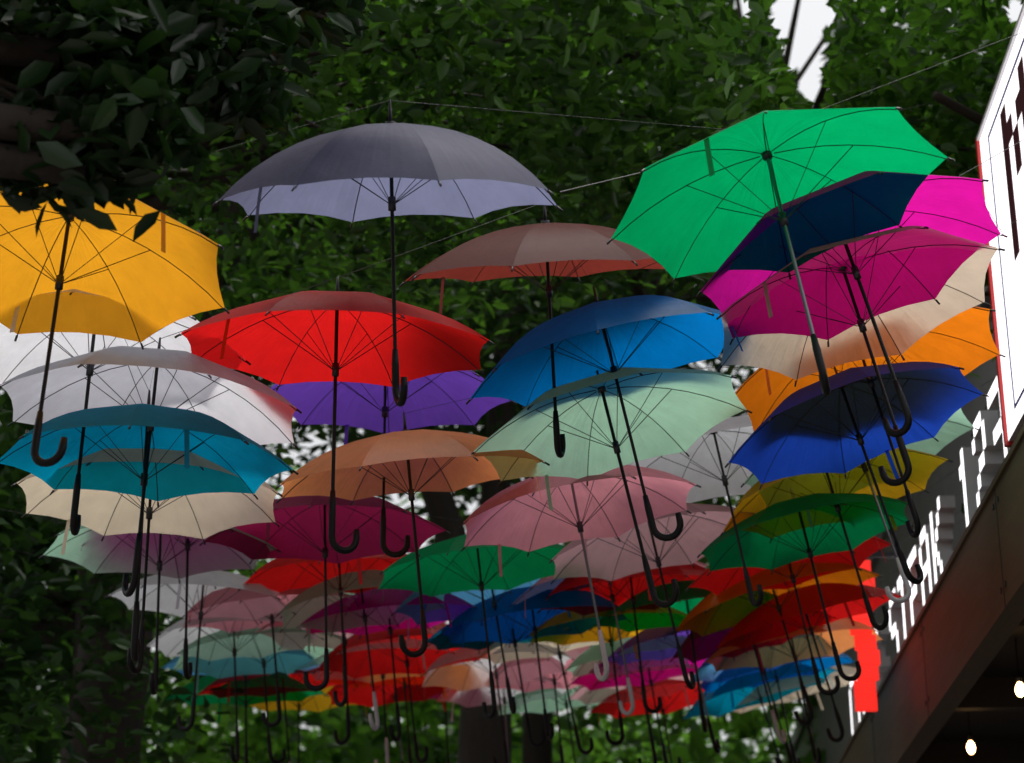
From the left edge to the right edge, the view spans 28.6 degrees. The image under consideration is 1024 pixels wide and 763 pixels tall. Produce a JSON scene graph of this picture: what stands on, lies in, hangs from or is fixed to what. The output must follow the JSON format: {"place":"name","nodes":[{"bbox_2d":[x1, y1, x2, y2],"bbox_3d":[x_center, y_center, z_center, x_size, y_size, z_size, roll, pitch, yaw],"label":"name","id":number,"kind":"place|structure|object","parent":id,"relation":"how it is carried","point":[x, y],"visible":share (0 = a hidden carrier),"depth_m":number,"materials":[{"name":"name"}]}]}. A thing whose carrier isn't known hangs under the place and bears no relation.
{"place":"outdoors","nodes":[
{"label":"outdoors","id":0,"kind":"place"},
{"bbox_2d":[0,406,332,762],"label":"tree","id":1,"kind":"object","parent":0,"point":[152,708],"depth_m":30.22,"materials":[{"name":"green plant"}]},
{"bbox_2d":[159,650,320,762],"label":"umbrella","id":2,"kind":"object","parent":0,"point":[172,663],"depth_m":12.91,"materials":[{"name":"fabric"}]},
{"bbox_2d":[0,0,665,762],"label":"tree","id":3,"kind":"object","parent":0,"point":[22,656],"depth_m":13.97,"materials":[{"name":"green plant"}]},
{"bbox_2d":[391,578,595,713],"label":"umbrella","id":4,"kind":"object","parent":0,"point":[473,597],"depth_m":11.56,"materials":[{"name":"fabric"}]},
{"bbox_2d":[200,0,943,762],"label":"tall tree","id":5,"kind":"object","parent":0,"point":[480,424],"depth_m":29.05,"materials":[{"name":"green plant"}]},
{"bbox_2d":[686,634,826,762],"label":"umbrella","id":6,"kind":"object","parent":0,"point":[706,671],"depth_m":13.20,"materials":[{"name":"fabric"}]},
{"bbox_3d":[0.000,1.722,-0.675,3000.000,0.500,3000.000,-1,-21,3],"label":"ground","id":7,"kind":"structure","parent":0,"visible":0},
{"bbox_2d":[1,178,256,646],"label":"tall tree","id":8,"kind":"object","parent":7,"relation":"on","point":[46,584],"depth_m":29.03,"materials":[{"name":"green plant"}]},
{"bbox_2d":[26,656,318,762],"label":"tree","id":9,"kind":"object","parent":7,"relation":"on","point":[241,726],"depth_m":49.40,"materials":[{"name":"green plant"}]},
{"bbox_2d":[0,0,401,241],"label":"tree","id":10,"kind":"object","parent":7,"relation":"on","point":[138,100],"depth_m":5.41,"materials":[{"name":"green plant"}]},
{"bbox_2d":[41,443,793,762],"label":"tree","id":11,"kind":"object","parent":7,"relation":"on","point":[359,746],"depth_m":33.48,"materials":[{"name":"green plant"}]},
{"bbox_2d":[0,0,1018,762],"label":"tree","id":12,"kind":"object","parent":7,"relation":"on","point":[648,276],"depth_m":21.44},
{"bbox_2d":[114,0,954,424],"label":"tree","id":13,"kind":"object","parent":7,"relation":"on","point":[516,62],"depth_m":11.44,"materials":[{"name":"green plant"}]},
{"bbox_2d":[0,32,1023,633],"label":"support wires","id":14,"kind":"object","parent":13,"relation":"attached to","point":[552,216],"visible":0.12,"depth_m":7.20,"materials":[{"name":"grey metal"}]},
{"bbox_2d":[0,184,229,466],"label":"umbrella","id":15,"kind":"object","parent":14,"relation":"hanging from","point":[160,273],"visible":0.72,"depth_m":6.66,"materials":[{"name":"fabric"}]},
{"bbox_2d":[0,289,250,535],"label":"white umbrella","id":16,"kind":"object","parent":14,"relation":"attached to","point":[23,353],"visible":0.39,"depth_m":7.47,"materials":[{"name":"fabric"}]},
{"bbox_2d":[81,535,196,679],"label":"umbrella","id":17,"kind":"object","parent":14,"relation":"hanging from","point":[187,669],"visible":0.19,"depth_m":9.74,"materials":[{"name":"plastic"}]},
{"bbox_2d":[11,448,282,673],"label":"umbrella","id":18,"kind":"object","parent":14,"relation":"attached to","point":[200,516],"visible":0.59,"depth_m":8.18,"materials":[{"name":"fabric"}]},
{"bbox_2d":[0,390,298,662],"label":"umbrella","id":19,"kind":"object","parent":14,"relation":"hanging from","point":[252,464],"visible":0.97,"depth_m":7.49,"materials":[{"name":"fabric"}]},
{"bbox_2d":[0,337,301,596],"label":"white umbrella","id":20,"kind":"object","parent":14,"relation":"hanging from","point":[258,412],"visible":0.83,"depth_m":7.43,"materials":[{"name":"fabric"}]},
{"bbox_2d":[39,525,280,694],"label":"umbrella","id":21,"kind":"object","parent":14,"relation":"attached to","point":[95,554],"visible":0.46,"depth_m":9.87,"materials":[{"name":"fabric"}]},
{"bbox_2d":[105,570,296,731],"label":"white umbrella","id":22,"kind":"object","parent":14,"relation":"attached to","point":[173,590],"visible":0.69,"depth_m":11.33,"materials":[{"name":"fabric"}]},
{"bbox_2d":[144,613,324,762],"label":"white umbrella","id":23,"kind":"object","parent":14,"relation":"attached to","point":[171,638],"visible":0.54,"depth_m":12.26,"materials":[{"name":"fabric"}]},
{"bbox_2d":[162,675,328,722],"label":"umbrella","id":24,"kind":"object","parent":14,"relation":"attached to","point":[204,682],"visible":0.27,"depth_m":14.32,"materials":[{"name":"fabric"}]},
{"bbox_2d":[170,627,357,762],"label":"umbrella","id":25,"kind":"object","parent":14,"relation":"attached to","point":[287,664],"visible":0.48,"depth_m":12.86,"materials":[{"name":"fabric"}]},
{"bbox_2d":[179,562,360,726],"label":"umbrella","id":26,"kind":"object","parent":14,"relation":"attached to","point":[212,598],"visible":0.41,"depth_m":11.44,"materials":[{"name":"fabric"}]},
{"bbox_2d":[196,668,357,762],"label":"red umbrella","id":27,"kind":"object","parent":14,"relation":"attached to","point":[252,691],"visible":0.27,"depth_m":13.84,"materials":[{"name":"fabric"}]},
{"bbox_2d":[226,686,366,762],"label":"yellow umbrella","id":28,"kind":"object","parent":14,"relation":"hanging from","point":[318,703],"visible":0.12,"depth_m":15.37,"materials":[{"name":"fabric"}]},
{"bbox_2d":[238,554,406,706],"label":"red umbrella","id":29,"kind":"object","parent":14,"relation":"attached to","point":[279,575],"visible":0.45,"depth_m":11.05,"materials":[{"name":"fabric"}]},
{"bbox_2d":[199,496,450,690],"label":"umbrella","id":30,"kind":"object","parent":14,"relation":"attached to","point":[301,531],"visible":0.69,"depth_m":9.48,"materials":[{"name":"fabric"}]},
{"bbox_2d":[174,276,494,553],"bbox_3d":[-0.614,0.096,6.926,1.080,0.968,1.068,2,-21,-4],"label":"red umbrella","id":31,"kind":"object","parent":14,"relation":"attached to","point":[322,336],"visible":0.97,"depth_m":7.22,"materials":[{"name":"fabric"}]},
{"bbox_2d":[252,615,435,744],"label":"umbrella","id":32,"kind":"object","parent":14,"relation":"attached to","point":[334,642],"visible":0.24,"depth_m":12.30,"materials":[{"name":"fabric"}]},
{"bbox_2d":[276,569,450,730],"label":"umbrella","id":33,"kind":"object","parent":14,"relation":"attached to","point":[305,605],"visible":0.66,"depth_m":11.38,"materials":[{"name":"fabric"}]},
{"bbox_2d":[294,638,468,762],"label":"umbrella","id":34,"kind":"object","parent":14,"relation":"attached to","point":[410,643],"visible":0.35,"depth_m":12.99,"materials":[{"name":"fabric"}]},
{"bbox_2d":[316,671,446,762],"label":"umbrella","id":35,"kind":"object","parent":14,"relation":"attached to","point":[415,680],"visible":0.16,"depth_m":14.12,"materials":[{"name":"fabric"}]},
{"bbox_2d":[324,681,446,762],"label":"red umbrella","id":36,"kind":"object","parent":14,"relation":"attached to","point":[361,696],"visible":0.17,"depth_m":14.67,"materials":[{"name":"fabric"}]},
{"bbox_2d":[297,588,476,741],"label":"umbrella","id":37,"kind":"object","parent":14,"relation":"hanging from","point":[397,597],"visible":0.57,"depth_m":11.40,"materials":[{"name":"fabric"}]},
{"bbox_2d":[212,99,562,406],"bbox_3d":[-0.385,-0.422,6.388,1.073,0.953,1.009,-2,-21,5],"label":"umbrella","id":38,"kind":"object","parent":14,"relation":"attached to","point":[390,168],"visible":1,"depth_m":6.27,"materials":[{"name":"fabric"}]},
{"bbox_2d":[271,370,516,557],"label":"umbrella","id":39,"kind":"object","parent":14,"relation":"attached to","point":[373,407],"visible":0.46,"depth_m":8.90,"materials":[{"name":"fabric"}]},
{"bbox_2d":[313,623,494,762],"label":"red umbrella","id":40,"kind":"object","parent":14,"relation":"attached to","point":[358,666],"visible":0.45,"depth_m":12.90,"materials":[{"name":"fabric"}]},
{"bbox_2d":[275,412,549,657],"bbox_3d":[-0.408,0.597,7.997,1.084,0.972,1.054,-16,-27,36],"label":"umbrella","id":41,"kind":"object","parent":14,"relation":"attached to","point":[406,460],"visible":0.96,"depth_m":8.06,"materials":[{"name":"fabric"}]},
{"bbox_2d":[387,684,449,762],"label":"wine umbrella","id":42,"kind":"object","parent":14,"relation":"attached to","point":[437,696],"visible":0.03,"depth_m":14.96,"materials":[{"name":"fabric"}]},
{"bbox_2d":[375,535,564,718],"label":"umbrella","id":43,"kind":"object","parent":14,"relation":"attached to","point":[447,566],"visible":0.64,"depth_m":10.42,"materials":[{"name":"fabric"}]},
{"bbox_2d":[419,643,574,762],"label":"white umbrella","id":44,"kind":"object","parent":14,"relation":"attached to","point":[461,678],"visible":0.66,"depth_m":13.39,"materials":[{"name":"fabric"}]},
{"bbox_2d":[428,609,574,746],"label":"umbrella","id":45,"kind":"object","parent":14,"relation":"attached to","point":[441,642],"visible":0.25,"depth_m":12.12,"materials":[{"name":"fabric"}]},
{"bbox_2d":[433,676,575,757],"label":"white umbrella","id":46,"kind":"object","parent":14,"relation":"attached to","point":[473,698],"visible":0.3,"depth_m":14.66,"materials":[{"name":"fabric"}]},
{"bbox_2d":[399,205,664,457],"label":"umbrella","id":47,"kind":"object","parent":14,"relation":"hanging from","point":[545,247],"visible":0.88,"depth_m":7.21,"materials":[{"name":"fabric"}]},
{"bbox_2d":[436,586,630,739],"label":"blue umbrella","id":48,"kind":"object","parent":14,"relation":"attached to","point":[464,628],"visible":0.8,"depth_m":11.64,"materials":[{"name":"fabric"}]},
{"bbox_2d":[490,685,600,762],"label":"umbrella","id":49,"kind":"object","parent":14,"relation":"attached to","point":[536,706],"visible":0.19,"depth_m":15.44,"materials":[{"name":"fabric"}]},
{"bbox_2d":[474,628,626,754],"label":"umbrella","id":50,"kind":"object","parent":14,"relation":"attached to","point":[497,658],"visible":0.34,"depth_m":12.79,"materials":[{"name":"fabric"}]},
{"bbox_2d":[489,646,630,762],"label":"umbrella","id":51,"kind":"object","parent":14,"relation":"attached to","point":[531,685],"visible":0.21,"depth_m":13.97,"materials":[{"name":"fabric"}]},
{"bbox_2d":[459,465,700,681],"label":"umbrella","id":52,"kind":"object","parent":14,"relation":"hanging from","point":[520,515],"visible":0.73,"depth_m":8.86,"materials":[{"name":"fabric"}]},
{"bbox_2d":[466,286,743,540],"bbox_3d":[0.371,0.103,7.328,1.009,0.946,1.048,5,-22,-13],"label":"blue umbrella","id":53,"kind":"object","parent":14,"relation":"attached to","point":[637,331],"visible":0.96,"depth_m":7.61,"materials":[{"name":"fabric"}]},
{"bbox_2d":[526,607,686,744],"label":"yellow umbrella","id":54,"kind":"object","parent":14,"relation":"hanging from","point":[591,635],"visible":0.36,"depth_m":12.06,"materials":[{"name":"fabric"}]},
{"bbox_2d":[509,561,708,715],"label":"umbrella","id":55,"kind":"object","parent":14,"relation":"hanging from","point":[541,585],"visible":0.27,"depth_m":11.31,"materials":[{"name":"fabric"}]},
{"bbox_2d":[471,367,751,607],"bbox_3d":[0.388,0.397,7.649,1.030,0.971,1.056,-5,-22,13],"label":"umbrella","id":56,"kind":"object","parent":14,"relation":"attached to","point":[671,411],"visible":0.97,"depth_m":7.93,"materials":[{"name":"fabric"}]},
{"bbox_2d":[537,563,706,713],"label":"red umbrella","id":57,"kind":"object","parent":14,"relation":"attached to","point":[571,583],"visible":0.34,"depth_m":11.12,"materials":[{"name":"fabric"}]},
{"bbox_2d":[562,635,689,762],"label":"umbrella","id":58,"kind":"object","parent":14,"relation":"attached to","point":[582,663],"visible":0.37,"depth_m":12.97,"materials":[{"name":"fabric"}]},
{"bbox_2d":[565,663,701,762],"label":"umbrella","id":59,"kind":"object","parent":14,"relation":"attached to","point":[581,693],"visible":0.23,"depth_m":14.67,"materials":[{"name":"fabric"}]},
{"bbox_2d":[568,659,705,762],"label":"umbrella","id":60,"kind":"object","parent":14,"relation":"hanging from","point":[591,684],"visible":0.27,"depth_m":14.04,"materials":[{"name":"fabric"}]},
{"bbox_2d":[587,679,704,762],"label":"red umbrella","id":61,"kind":"object","parent":14,"relation":"attached to","point":[676,701],"visible":0.34,"depth_m":15.32,"materials":[{"name":"fabric"}]},
{"bbox_2d":[549,503,754,689],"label":"umbrella","id":62,"kind":"object","parent":14,"relation":"attached to","point":[611,559],"visible":0.56,"depth_m":9.93,"materials":[{"name":"fabric"}]},
{"bbox_2d":[589,580,776,732],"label":"umbrella","id":63,"kind":"object","parent":14,"relation":"attached to","point":[645,620],"visible":0.52,"depth_m":11.65,"materials":[{"name":"fabric"}]},
{"bbox_2d":[601,627,771,752],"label":"umbrella","id":64,"kind":"object","parent":14,"relation":"attached to","point":[644,635],"visible":0.29,"depth_m":12.47,"materials":[{"name":"fabric"}]},
{"bbox_2d":[627,415,794,606],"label":"white umbrella","id":65,"kind":"object","parent":14,"relation":"attached to","point":[711,452],"visible":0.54,"depth_m":9.42,"materials":[{"name":"fabric"}]},
{"bbox_2d":[670,610,835,743],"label":"umbrella","id":66,"kind":"object","parent":14,"relation":"attached to","point":[706,646],"visible":0.35,"depth_m":12.34,"materials":[{"name":"fabric"}]},
{"bbox_2d":[681,663,837,762],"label":"umbrella","id":67,"kind":"object","parent":14,"relation":"hanging from","point":[718,702],"visible":0.53,"depth_m":14.28,"materials":[{"name":"fabric"}]},
{"bbox_2d":[694,653,854,762],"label":"blue umbrella","id":68,"kind":"object","parent":14,"relation":"attached to","point":[710,686],"visible":0.29,"depth_m":13.60,"materials":[{"name":"fabric"}]},
{"bbox_2d":[672,563,883,725],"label":"umbrella","id":69,"kind":"object","parent":14,"relation":"attached to","point":[727,608],"visible":0.6,"depth_m":11.17,"materials":[{"name":"fabric"}]},
{"bbox_2d":[606,107,954,395],"bbox_3d":[0.865,-0.396,6.433,1.048,0.936,1.066,-13,-25,30],"label":"umbrella","id":70,"kind":"object","parent":14,"relation":"attached to","point":[705,205],"visible":1,"depth_m":6.65,"materials":[{"name":"fabric"}]},
{"bbox_2d":[720,665,855,757],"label":"umbrella","id":71,"kind":"object","parent":14,"relation":"attached to","point":[788,683],"visible":0.3,"depth_m":14.63,"materials":[{"name":"fabric"}]},
{"bbox_2d":[685,536,894,694],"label":"red umbrella","id":72,"kind":"object","parent":14,"relation":"attached to","point":[716,582],"visible":0.32,"depth_m":10.71,"materials":[{"name":"fabric"}]},
{"bbox_2d":[702,618,884,762],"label":"umbrella","id":73,"kind":"object","parent":14,"relation":"hanging from","point":[778,655],"visible":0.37,"depth_m":12.82,"materials":[{"name":"fabric"}]},
{"bbox_2d":[697,493,913,680],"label":"umbrella","id":74,"kind":"object","parent":14,"relation":"attached to","point":[860,515],"visible":0.91,"depth_m":9.73,"materials":[{"name":"fabric"}]},
{"bbox_2d":[712,583,903,742],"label":"red umbrella","id":75,"kind":"object","parent":14,"relation":"attached to","point":[841,601],"visible":0.88,"depth_m":11.40,"materials":[{"name":"fabric"}]},
{"bbox_2d":[720,448,952,630],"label":"yellow umbrella","id":76,"kind":"object","parent":14,"relation":"hanging from","point":[925,466],"visible":0.42,"depth_m":9.49,"materials":[{"name":"fabric"}]},
{"bbox_2d":[696,171,1007,436],"bbox_3d":[1.175,-0.239,6.851,1.042,0.940,1.019,10,-23,-23],"label":"umbrella","id":77,"kind":"object","parent":14,"relation":"hanging from","point":[954,205],"visible":0.62,"depth_m":7.19,"materials":[{"name":"fabric"}]},
{"bbox_2d":[725,362,988,583],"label":"umbrella","id":78,"kind":"object","parent":14,"relation":"attached to","point":[810,429],"visible":0.91,"depth_m":8.35,"materials":[{"name":"fabric"}]},
{"bbox_2d":[716,226,1004,485],"bbox_3d":[1.234,-0.067,7.106,1.010,0.939,1.038,-2,-21,5],"label":"umbrella","id":79,"kind":"object","parent":14,"relation":"hanging from","point":[903,329],"visible":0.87,"depth_m":7.37,"materials":[{"name":"fabric"}]},
{"bbox_2d":[741,408,979,602],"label":"umbrella","id":80,"kind":"object","parent":14,"relation":"hanging from","point":[956,424],"visible":0.3,"depth_m":9.44,"materials":[{"name":"fabric"}]},
{"bbox_2d":[735,306,1005,537],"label":"umbrella","id":81,"kind":"object","parent":14,"relation":"attached to","point":[964,340],"visible":0.34,"depth_m":8.19,"materials":[{"name":"fabric"}]},
{"bbox_2d":[393,707,777,762],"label":"flowers","id":82,"kind":"object","parent":7,"relation":"on","point":[614,752],"depth_m":46.29,"materials":[{"name":"green plant"}]},
{"bbox_2d":[457,495,825,762],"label":"hedge","id":83,"kind":"object","parent":7,"relation":"on","point":[746,725],"depth_m":31.41,"materials":[{"name":"green plant"}]},
{"bbox_2d":[576,0,1023,513],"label":"tree","id":84,"kind":"object","parent":7,"relation":"on","point":[953,134],"depth_m":11.05,"materials":[{"name":"green plant"}]},
{"bbox_2d":[733,1,1012,378],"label":"tall tree","id":85,"kind":"object","parent":7,"relation":"on","point":[973,145],"depth_m":32.11,"materials":[{"name":"green plant"}]},
{"bbox_2d":[782,286,1023,762],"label":"restaurant building","id":86,"kind":"structure","parent":7,"relation":"on","point":[953,659],"depth_m":11.73,"materials":[{"name":"grey"}]},
{"bbox_2d":[850,552,894,711],"bbox_3d":[2.176,1.534,12.360,0.450,0.995,0.050,-1,-21,3],"label":"banner","id":87,"kind":"object","parent":86,"relation":"attached to","point":[868,653],"visible":0.53,"depth_m":12.27,"materials":[{"name":"red"}]},
{"bbox_2d":[849,376,1010,734],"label":"steak channel letters","id":88,"kind":"object","parent":86,"relation":"attached to","point":[981,463],"visible":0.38,"depth_m":11.64,"materials":[{"name":"white plastic"}]},
{"bbox_2d":[967,639,1023,753],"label":"light bulbs","id":89,"kind":"object","parent":86,"relation":"attached to","point":[1019,688],"visible":0.99,"depth_m":10.88,"materials":[{"name":"grey glass"}]},
{"bbox_2d":[975,2,1023,447],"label":"light box sign","id":90,"kind":"object","parent":86,"relation":"attached to","point":[1001,128],"visible":0.99,"depth_m":9.06,"materials":[{"name":"white plastic"}]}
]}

